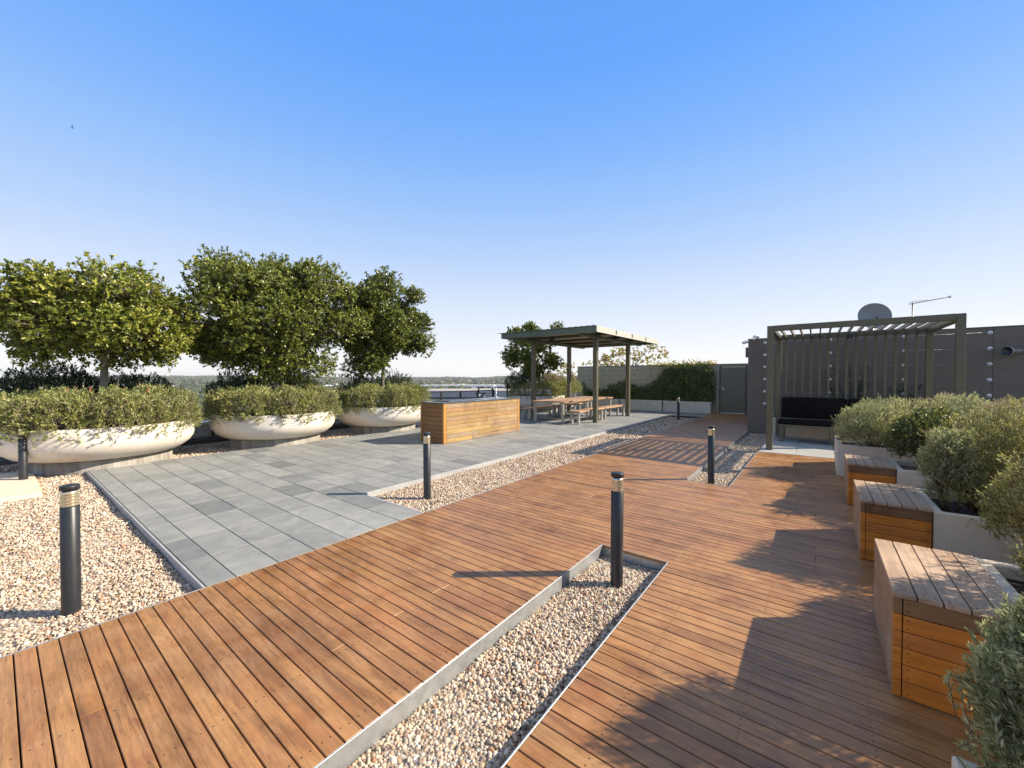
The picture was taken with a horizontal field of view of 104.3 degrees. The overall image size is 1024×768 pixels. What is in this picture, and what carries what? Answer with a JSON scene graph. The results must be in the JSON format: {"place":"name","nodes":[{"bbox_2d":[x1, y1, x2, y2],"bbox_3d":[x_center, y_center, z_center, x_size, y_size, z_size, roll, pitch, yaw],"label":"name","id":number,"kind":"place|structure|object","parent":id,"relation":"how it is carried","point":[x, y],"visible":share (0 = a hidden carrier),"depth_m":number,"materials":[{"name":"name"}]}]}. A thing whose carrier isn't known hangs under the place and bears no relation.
{"place":"outdoors","nodes":[
{"label":"outdoors","id":0,"kind":"place"},
{"bbox_2d":[20,377,504,391],"bbox_3d":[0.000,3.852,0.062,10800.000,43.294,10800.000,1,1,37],"label":"terrain","id":1,"kind":"structure","parent":0,"point":[296,382],"depth_m":1955.54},
{"bbox_2d":[0,374,577,420],"bbox_3d":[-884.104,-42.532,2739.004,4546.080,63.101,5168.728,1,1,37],"label":"woodland","id":2,"kind":"object","parent":1,"relation":"on","point":[194,383],"visible":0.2,"depth_m":1651.38,"materials":[{"name":"green plant"}]},
{"bbox_2d":[421,385,505,388],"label":"warehouse","id":3,"kind":"structure","parent":1,"relation":"on","point":[458,386],"depth_m":790.65,"materials":[{"name":"white metal"}]},
{"bbox_2d":[475,392,485,397],"bbox_3d":[-1.508,1.103,19.132,0.210,1.380,0.560,1,1,37],"label":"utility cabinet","id":4,"kind":"object","parent":1,"relation":"on","point":[481,394],"visible":0.54,"depth_m":19.08,"materials":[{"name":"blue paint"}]},
{"bbox_2d":[428,388,539,390],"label":"warehouse","id":5,"kind":"structure","parent":1,"relation":"on","point":[500,389],"depth_m":334.69,"materials":[{"name":"metal"}]},
{"bbox_2d":[0,405,765,767],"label":"gravel bed","id":6,"kind":"object","parent":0,"point":[418,747],"visible":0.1,"depth_m":2.08,"materials":[{"name":"beige gravel"}]},
{"bbox_2d":[0,472,41,502],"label":"stepping slab","id":7,"kind":"structure","parent":6,"relation":"on","point":[12,487],"depth_m":5.48,"materials":[{"name":"beige stone"}]},
{"bbox_2d":[17,425,27,479],"bbox_3d":[-7.261,1.071,5.913,0.097,0.908,0.097,0,1,-33],"label":"bollard light","id":8,"kind":"object","parent":6,"relation":"on","point":[22,462],"visible":0.73,"depth_m":5.88,"materials":[{"name":"black metal"}]},
{"bbox_2d":[58,483,81,617],"bbox_3d":[-2.937,1.124,2.649,0.097,0.908,0.097,0,1,-20],"label":"bollard light","id":9,"kind":"object","parent":6,"relation":"on","point":[70,555],"visible":0.98,"depth_m":2.62,"materials":[{"name":"black metal"}]},
{"bbox_2d":[0,416,194,476],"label":"bowl planter","id":10,"kind":"object","parent":6,"relation":"on","point":[52,456],"visible":0.62,"depth_m":6.35,"materials":[{"name":"beige concrete"}]},
{"bbox_2d":[0,361,172,423],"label":"dark shrub","id":11,"kind":"object","parent":10,"relation":"in","point":[75,378],"visible":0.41,"depth_m":7.05,"materials":[{"name":"green plant"}]},
{"bbox_2d":[0,380,205,449],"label":"planter groundcover","id":12,"kind":"object","parent":10,"relation":"in","point":[40,407],"visible":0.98,"depth_m":6.38,"materials":[{"name":"green plant"}]},
{"bbox_2d":[0,251,207,423],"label":"rooftop tree","id":13,"kind":"object","parent":10,"relation":"in","point":[62,313],"visible":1,"depth_m":6.56,"materials":[{"name":"green plant"}]},
{"bbox_2d":[210,407,334,449],"bbox_3d":[-5.600,1.058,9.478,2.540,0.820,2.540,1,1,37],"label":"bowl planter","id":14,"kind":"object","parent":6,"relation":"on","point":[269,431],"visible":0.63,"depth_m":8.56,"materials":[{"name":"beige concrete"}]},
{"bbox_2d":[199,369,322,412],"bbox_3d":[-6.052,0.150,9.823,1.244,1.158,2.708,1,1,37],"label":"dark shrub","id":15,"kind":"object","parent":14,"relation":"in","point":[238,381],"visible":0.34,"depth_m":9.29,"materials":[{"name":"green plant"}]},
{"bbox_2d":[200,381,343,427],"bbox_3d":[-5.566,0.508,9.462,2.932,1.212,3.016,1,1,37],"label":"planter groundcover","id":16,"kind":"object","parent":14,"relation":"in","point":[223,401],"visible":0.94,"depth_m":8.57,"materials":[{"name":"green plant"}]},
{"bbox_2d":[175,244,372,411],"bbox_3d":[-5.579,-1.256,9.425,3.414,3.972,3.987,1,1,37],"label":"rooftop tree","id":17,"kind":"object","parent":14,"relation":"in","point":[293,312],"visible":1,"depth_m":8.77,"materials":[{"name":"green plant"}]},
{"bbox_2d":[0,416,697,656],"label":"bed gravel","id":18,"kind":"structure","parent":6,"relation":"on","point":[94,498],"depth_m":3.77,"materials":[{"name":"beige gravel"}]},
{"bbox_2d":[336,402,420,434],"bbox_3d":[-3.824,1.021,11.795,2.540,0.820,2.540,1,1,37],"label":"bowl planter","id":19,"kind":"object","parent":6,"relation":"on","point":[390,419],"visible":0.58,"depth_m":10.81,"materials":[{"name":"beige concrete"}]},
{"bbox_2d":[338,368,413,405],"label":"dark shrub","id":20,"kind":"object","parent":19,"relation":"in","point":[386,380],"visible":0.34,"depth_m":11.81,"materials":[{"name":"green plant"}]},
{"bbox_2d":[319,265,437,405],"bbox_3d":[-3.907,-1.289,11.671,2.954,3.968,3.256,1,1,37],"label":"rooftop tree","id":21,"kind":"object","parent":19,"relation":"in","point":[397,324],"visible":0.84,"depth_m":11.02,"materials":[{"name":"green plant"}]},
{"bbox_2d":[333,379,432,417],"bbox_3d":[-3.796,0.425,11.794,2.948,1.198,2.938,1,1,37],"label":"planter groundcover","id":22,"kind":"object","parent":19,"relation":"in","point":[413,395],"visible":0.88,"depth_m":10.88,"materials":[{"name":"green plant"}]},
{"bbox_2d":[423,432,430,499],"bbox_3d":[-1.101,1.083,5.159,0.097,0.908,0.097,-1,1,-26],"label":"bollard light","id":23,"kind":"object","parent":6,"relation":"on","point":[426,468],"visible":0.98,"depth_m":5.12,"materials":[{"name":"black metal"}]},
{"bbox_2d":[511,394,564,412],"bbox_3d":[1.153,0.916,18.286,2.540,0.820,2.540,1,1,37],"label":"bowl planter","id":24,"kind":"object","parent":6,"relation":"on","point":[524,402],"visible":0.42,"depth_m":17.25,"materials":[{"name":"beige concrete"}]},
{"bbox_2d":[503,369,555,395],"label":"dark shrub","id":25,"kind":"object","parent":24,"relation":"in","point":[514,377],"visible":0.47,"depth_m":18.11,"materials":[{"name":"green plant"}]},
{"bbox_2d":[498,320,564,395],"bbox_3d":[1.008,-1.136,18.173,2.969,3.452,3.027,1,1,37],"label":"rooftop tree","id":26,"kind":"object","parent":24,"relation":"in","point":[516,356],"visible":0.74,"depth_m":17.61,"materials":[{"name":"green plant"}]},
{"bbox_2d":[507,380,566,399],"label":"planter groundcover","id":27,"kind":"object","parent":24,"relation":"in","point":[546,385],"visible":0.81,"depth_m":17.56,"materials":[{"name":"green plant"}]},
{"bbox_2d":[540,371,565,394],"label":"leafy shrub","id":28,"kind":"object","parent":24,"relation":"in","point":[551,378],"visible":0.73,"depth_m":18.80,"materials":[{"name":"green plant"}]},
{"bbox_2d":[550,376,583,397],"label":"leafy shrub","id":29,"kind":"object","parent":24,"relation":"in","point":[575,387],"visible":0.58,"depth_m":18.29,"materials":[{"name":"green plant"}]},
{"bbox_2d":[610,471,623,587],"bbox_3d":[0.806,1.132,3.058,0.097,0.908,0.097,0,1,5],"label":"bollard light","id":30,"kind":"object","parent":6,"relation":"on","point":[616,552],"visible":0.97,"depth_m":3.02,"materials":[{"name":"black metal"}]},
{"bbox_2d":[677,397,679,419],"bbox_3d":[6.142,0.930,14.703,0.097,0.908,0.097,0,1,16],"label":"bollard light","id":31,"kind":"object","parent":6,"relation":"on","point":[678,408],"visible":0.96,"depth_m":14.66,"materials":[{"name":"black metal"}]},
{"bbox_2d":[708,426,714,483],"bbox_3d":[2.940,1.072,5.878,0.097,0.908,0.097,0,1,14],"label":"bollard light","id":32,"kind":"object","parent":6,"relation":"on","point":[711,456],"visible":0.98,"depth_m":5.84,"materials":[{"name":"black metal"}]},
{"bbox_2d":[88,408,706,586],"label":"paving","id":33,"kind":"structure","parent":0,"point":[207,520],"depth_m":5.44,"materials":[{"name":"grey stone"}]},
{"bbox_2d":[420,385,519,443],"bbox_3d":[-0.979,0.686,10.333,0.817,1.296,2.900,1,1,37],"label":"barbecue counter","id":34,"kind":"object","parent":33,"relation":"on","point":[448,421],"visible":1,"depth_m":9.60,"materials":[{"name":"wood"}]},
{"bbox_2d":[520,405,557,420],"bbox_3d":[1.033,1.049,14.663,0.414,0.431,1.900,1,1,37],"label":"picnic bench","id":35,"kind":"object","parent":33,"relation":"on","point":[538,407],"visible":0.98,"depth_m":14.26,"materials":[{"name":"metal"}]},
{"bbox_2d":[532,398,590,423],"bbox_3d":[1.752,0.915,13.996,1.264,0.721,1.920,1,1,37],"label":"picnic table","id":36,"kind":"object","parent":33,"relation":"on","point":[562,401],"visible":0.98,"depth_m":13.58,"materials":[{"name":"wood"}]},
{"bbox_2d":[552,403,582,415],"bbox_3d":[2.249,1.024,16.250,0.414,0.431,1.900,1,1,37],"label":"picnic bench","id":37,"kind":"object","parent":33,"relation":"on","point":[574,406],"visible":0.59,"depth_m":16.08,"materials":[{"name":"metal"}]},
{"bbox_2d":[498,325,657,422],"bbox_3d":[2.765,-0.270,15.191,3.722,3.072,5.820,1,1,37],"label":"picnic shelter","id":38,"kind":"object","parent":33,"relation":"on","point":[595,337],"visible":0.96,"depth_m":14.62,"materials":[{"name":"grey metal"}]},
{"bbox_2d":[568,407,604,424],"bbox_3d":[2.557,1.068,13.495,0.414,0.430,1.900,1,1,37],"label":"picnic bench","id":39,"kind":"object","parent":33,"relation":"on","point":[578,411],"visible":0.8,"depth_m":12.91,"materials":[{"name":"wood"}]},
{"bbox_2d":[564,396,612,418],"bbox_3d":[2.969,0.889,15.583,1.264,0.721,1.920,1,1,37],"label":"picnic table","id":40,"kind":"object","parent":33,"relation":"on","point":[590,403],"visible":0.66,"depth_m":15.23,"materials":[{"name":"wood"}]},
{"bbox_2d":[598,404,624,418],"bbox_3d":[3.773,1.042,15.082,0.414,0.431,1.900,1,1,37],"label":"picnic bench","id":41,"kind":"object","parent":33,"relation":"on","point":[617,406],"visible":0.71,"depth_m":15.26,"materials":[{"name":"wood"}]},
{"bbox_2d":[12,516,815,767],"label":"deck substrate","id":42,"kind":"object","parent":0,"point":[20,757],"depth_m":1.84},
{"bbox_2d":[347,390,577,402],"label":"glass balustrade","id":43,"kind":"structure","parent":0,"point":[455,395],"depth_m":117.83,"materials":[{"name":"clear glass"}]},
{"bbox_2d":[0,413,1001,767],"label":"timber deck","id":44,"kind":"structure","parent":0,"point":[744,635],"depth_m":2.25,"materials":[{"name":"wood"}]},
{"bbox_2d":[844,454,895,504],"bbox_3d":[4.341,1.175,4.860,0.413,0.494,0.734,1,1,37],"label":"timber box seat","id":45,"kind":"object","parent":44,"relation":"on","point":[871,468],"visible":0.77,"depth_m":4.66,"materials":[{"name":"wood"}]},
{"bbox_2d":[853,480,931,560],"bbox_3d":[3.292,1.197,3.491,0.413,0.494,0.824,1,1,37],"label":"timber box seat","id":46,"kind":"object","parent":44,"relation":"on","point":[894,513],"visible":0.92,"depth_m":3.24,"materials":[{"name":"wood"}]},
{"bbox_2d":[834,437,1023,767],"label":"stepped planter","id":47,"kind":"object","parent":44,"relation":"on","point":[950,532],"visible":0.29,"depth_m":2.97,"materials":[{"name":"concrete"}]},
{"bbox_2d":[830,394,932,446],"bbox_3d":[5.799,0.575,6.230,1.352,0.870,1.593,1,1,37],"label":"rosemary bush","id":48,"kind":"object","parent":47,"relation":"on","point":[864,423],"visible":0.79,"depth_m":6.07,"materials":[{"name":"green plant"}]},
{"bbox_2d":[880,405,951,454],"bbox_3d":[5.509,0.647,5.310,0.886,0.747,1.171,0,1,15],"label":"rosemary bush","id":49,"kind":"object","parent":47,"relation":"on","point":[908,412],"visible":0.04,"depth_m":5.42,"materials":[{"name":"green plant"}]},
{"bbox_2d":[879,406,962,468],"bbox_3d":[4.940,0.645,4.706,1.204,0.771,0.793,0,1,-28],"label":"leafy shrub","id":50,"kind":"object","parent":47,"relation":"on","point":[911,425],"visible":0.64,"depth_m":4.62,"materials":[{"name":"green plant"}]},
{"bbox_2d":[901,392,974,413],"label":"rosemary bush","id":51,"kind":"object","parent":47,"relation":"on","point":[929,401],"visible":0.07,"depth_m":6.05,"materials":[{"name":"green plant"}]},
{"bbox_2d":[914,421,988,512],"bbox_3d":[3.556,0.674,3.237,0.431,0.757,0.467,1,1,37],"label":"rosemary bush","id":52,"kind":"object","parent":47,"relation":"on","point":[938,454],"visible":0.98,"depth_m":3.19,"materials":[{"name":"green plant"}]},
{"bbox_2d":[909,392,1018,428],"bbox_3d":[5.962,0.553,5.224,1.088,0.937,1.071,1,1,37],"label":"rosemary bush","id":53,"kind":"object","parent":47,"relation":"on","point":[965,407],"visible":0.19,"depth_m":5.25,"materials":[{"name":"green plant"}]},
{"bbox_2d":[913,396,1023,513],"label":"rosemary bush","id":54,"kind":"object","parent":47,"relation":"on","point":[1003,439],"visible":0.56,"depth_m":3.18,"materials":[{"name":"green plant"}]},
{"bbox_2d":[943,590,1023,767],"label":"rosemary bush","id":55,"kind":"object","parent":47,"relation":"on","point":[997,665],"visible":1,"depth_m":1.00,"materials":[{"name":"green plant"}]},
{"bbox_2d":[959,394,1023,438],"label":"rosemary bush","id":56,"kind":"object","parent":47,"relation":"on","point":[999,404],"visible":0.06,"depth_m":4.24,"materials":[{"name":"green plant"}]},
{"bbox_2d":[965,448,1023,580],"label":"rosemary bush","id":57,"kind":"object","parent":47,"relation":"on","point":[1012,483],"visible":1,"depth_m":2.48,"materials":[{"name":"green plant"}]},
{"bbox_2d":[982,418,1019,472],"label":"rosemary bush","id":58,"kind":"object","parent":47,"relation":"on","point":[999,450],"visible":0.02,"depth_m":3.80,"materials":[{"name":"green plant"}]},
{"bbox_2d":[992,397,1023,407],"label":"rosemary bush","id":59,"kind":"object","parent":47,"relation":"on","point":[1021,400],"visible":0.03,"depth_m":5.51,"materials":[{"name":"green plant"}]},
{"bbox_2d":[873,538,1018,721],"bbox_3d":[2.200,1.220,2.067,0.413,0.494,0.794,1,1,37],"label":"timber box seat","id":60,"kind":"object","parent":44,"relation":"on","point":[929,604],"visible":0.73,"depth_m":1.85,"materials":[{"name":"wood"}]},
{"bbox_2d":[0,0,1023,377],"label":"sky","id":61,"kind":"structure","parent":0,"point":[696,178],"materials":[{"name":"blue"}]},
{"bbox_2d":[571,407,709,414],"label":"paving","id":62,"kind":"structure","parent":0,"point":[659,411],"depth_m":17.62,"materials":[{"name":"grey stone"}]},
{"bbox_2d":[670,413,712,417],"bbox_3d":[0.872,1.413,11.780,5.980,0.196,17.880,1,1,37],"label":"paving bed","id":63,"kind":"object","parent":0,"point":[685,416],"visible":0.09,"depth_m":15.51,"materials":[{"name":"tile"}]},
{"bbox_2d":[574,399,619,408],"bbox_3d":[4.311,0.953,20.030,2.430,0.490,0.510,1,1,37],"label":"concrete trough","id":64,"kind":"object","parent":63,"relation":"on","point":[603,402],"visible":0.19,"depth_m":19.53,"materials":[{"name":"concrete"}]},
{"bbox_2d":[581,380,655,399],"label":"hedge","id":65,"kind":"object","parent":64,"relation":"on","point":[614,389],"visible":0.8,"depth_m":19.21,"materials":[{"name":"green plant"}]},
{"bbox_2d":[620,399,662,410],"bbox_3d":[6.096,0.975,18.662,1.950,0.490,0.510,1,1,37],"label":"concrete trough","id":66,"kind":"object","parent":63,"relation":"on","point":[653,405],"visible":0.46,"depth_m":18.31,"materials":[{"name":"concrete"}]},
{"bbox_2d":[663,400,712,413],"bbox_3d":[7.687,0.995,17.442,1.940,0.490,0.510,1,1,37],"label":"concrete trough","id":67,"kind":"object","parent":63,"relation":"on","point":[695,407],"visible":0.81,"depth_m":17.15,"materials":[{"name":"concrete"}]},
{"bbox_2d":[650,362,716,400],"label":"climbing vine","id":68,"kind":"object","parent":67,"relation":"on","point":[688,371],"visible":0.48,"depth_m":17.62,"materials":[{"name":"green plant"}]},
{"bbox_2d":[652,361,715,403],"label":"climbing vine","id":69,"kind":"object","parent":67,"relation":"on","point":[674,381],"visible":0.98,"depth_m":17.47,"materials":[{"name":"green plant"}]},
{"bbox_2d":[758,435,834,458],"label":"pergola paving","id":70,"kind":"structure","parent":0,"point":[812,447],"depth_m":8.55,"materials":[{"name":"stone"}]},
{"bbox_2d":[773,415,872,439],"bbox_3d":[8.600,1.129,9.429,4.200,0.500,0.760,1,1,37],"label":"bench","id":71,"kind":"object","parent":70,"relation":"on","point":[807,433],"visible":0.12,"depth_m":9.92,"materials":[{"name":"concrete"}]},
{"bbox_2d":[777,397,921,445],"bbox_3d":[7.479,0.846,8.899,2.540,1.023,0.763,1,1,37],"label":"cushioned bench","id":72,"kind":"object","parent":70,"relation":"on","point":[805,410],"visible":0.42,"depth_m":9.33,"materials":[{"name":"black fabric"}]},
{"bbox_2d":[766,313,966,449],"bbox_3d":[7.130,0.080,8.390,2.780,2.570,2.420,1,1,37],"label":"steel pergola","id":73,"kind":"object","parent":70,"relation":"on","point":[937,323],"visible":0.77,"depth_m":8.46,"materials":[{"name":"grey metal"}]},
{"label":"roof slab","id":74,"kind":"structure","parent":0,"visible":0},
{"bbox_2d":[0,402,572,464],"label":"roof kerb","id":75,"kind":"structure","parent":74,"relation":"on","point":[3,461],"depth_m":9.54,"materials":[{"name":"concrete"}]},
{"bbox_2d":[0,415,343,457],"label":"parapet","id":76,"kind":"structure","parent":75,"relation":"on","point":[203,431],"depth_m":9.78,"materials":[{"name":"grey concrete"}]},
{"bbox_2d":[0,422,757,767],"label":"steel edging","id":77,"kind":"object","parent":74,"relation":"on","point":[348,752],"visible":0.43,"depth_m":2.16,"materials":[{"name":"grey metal"}]},
{"bbox_2d":[86,413,676,589],"bbox_3d":[0.533,1.417,11.359,6.006,0.200,16.861,1,1,37],"label":"stone edging","id":78,"kind":"object","parent":74,"relation":"on","point":[187,575],"visible":0.27,"depth_m":5.24,"materials":[{"name":"grey stone"}]},
{"bbox_2d":[432,387,507,399],"bbox_3d":[-2.299,1.008,17.072,2.400,1.635,5.070,1,1,37],"label":"metal railing","id":79,"kind":"object","parent":74,"relation":"on","point":[478,390],"visible":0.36,"depth_m":17.73,"materials":[{"name":"grey metal"}]},
{"bbox_2d":[559,360,592,402],"bbox_3d":[3.717,-0.016,22.690,2.164,2.708,1.384,0,1,6],"label":"golden tree","id":80,"kind":"object","parent":74,"relation":"on","point":[572,373],"visible":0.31,"depth_m":22.59,"materials":[{"name":"yellow plant"}]},
{"bbox_2d":[598,344,668,365],"bbox_3d":[6.358,-0.443,21.182,3.811,3.608,2.066,1,1,37],"label":"golden tree","id":81,"kind":"object","parent":74,"relation":"on","point":[607,358],"visible":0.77,"depth_m":21.00,"materials":[{"name":"yellow plant"}]},
{"bbox_2d":[578,363,747,413],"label":"garden wall","id":82,"kind":"structure","parent":74,"relation":"on","point":[641,375],"depth_m":19.11,"materials":[{"name":"concrete"}]},
{"bbox_2d":[646,358,717,367],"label":"golden vine","id":83,"kind":"object","parent":82,"relation":"attached to","point":[674,362],"visible":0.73,"depth_m":17.90,"materials":[{"name":"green plant"}]},
{"bbox_2d":[719,365,746,413],"bbox_3d":[9.224,0.243,16.624,1.020,2.020,0.120,1,1,37],"label":"service door","id":84,"kind":"structure","parent":82,"relation":"attached to","point":[732,389],"depth_m":16.62,"materials":[{"name":"grey paint"}]},
{"bbox_2d":[721,367,744,412],"bbox_3d":[9.223,0.246,16.615,0.894,1.914,0.105,1,1,37],"label":"door leaf","id":85,"kind":"structure","parent":84,"relation":"in","point":[732,378],"depth_m":16.62,"materials":[{"name":"grey paint"}]},
{"bbox_2d":[858,303,891,329],"bbox_3d":[10.090,-0.467,11.113,0.726,3.576,0.373,1,1,37],"label":"satellite dish","id":86,"kind":"object","parent":74,"relation":"on","point":[874,311],"visible":0.7,"depth_m":11.10,"materials":[{"name":"grey paint"}]},
{"bbox_2d":[747,325,1023,433],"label":"trellis wall","id":87,"kind":"structure","parent":74,"relation":"on","point":[992,372],"depth_m":9.51,"materials":[{"name":"concrete"}]},
{"bbox_2d":[745,347,747,357],"bbox_3d":[6.763,-0.904,11.448,0.068,0.280,0.180,1,1,37],"label":"junction box","id":88,"kind":"object","parent":87,"relation":"attached to","point":[746,352],"visible":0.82,"depth_m":11.38,"materials":[{"name":"grey metal"}]},
{"bbox_2d":[823,365,877,398],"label":"wall creeper","id":89,"kind":"object","parent":87,"relation":"attached to","point":[859,395],"depth_m":9.97,"materials":[{"name":"green plant"}]},
{"bbox_2d":[889,382,935,399],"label":"wall creeper","id":90,"kind":"object","parent":87,"relation":"attached to","point":[899,391],"depth_m":9.36,"materials":[{"name":"green plant"}]},
{"bbox_2d":[911,296,950,324],"bbox_3d":[11.694,-0.550,11.188,0.821,3.740,0.240,1,1,37],"label":"tv antenna","id":91,"kind":"object","parent":87,"relation":"attached to","point":[913,303],"visible":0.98,"depth_m":11.25,"materials":[{"name":"metal"}]},
{"bbox_2d":[1001,346,1023,355],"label":"floodlight","id":92,"kind":"object","parent":87,"relation":"attached to","point":[1007,350],"visible":1,"depth_m":8.24,"materials":[{"name":"metal"}]}
]}

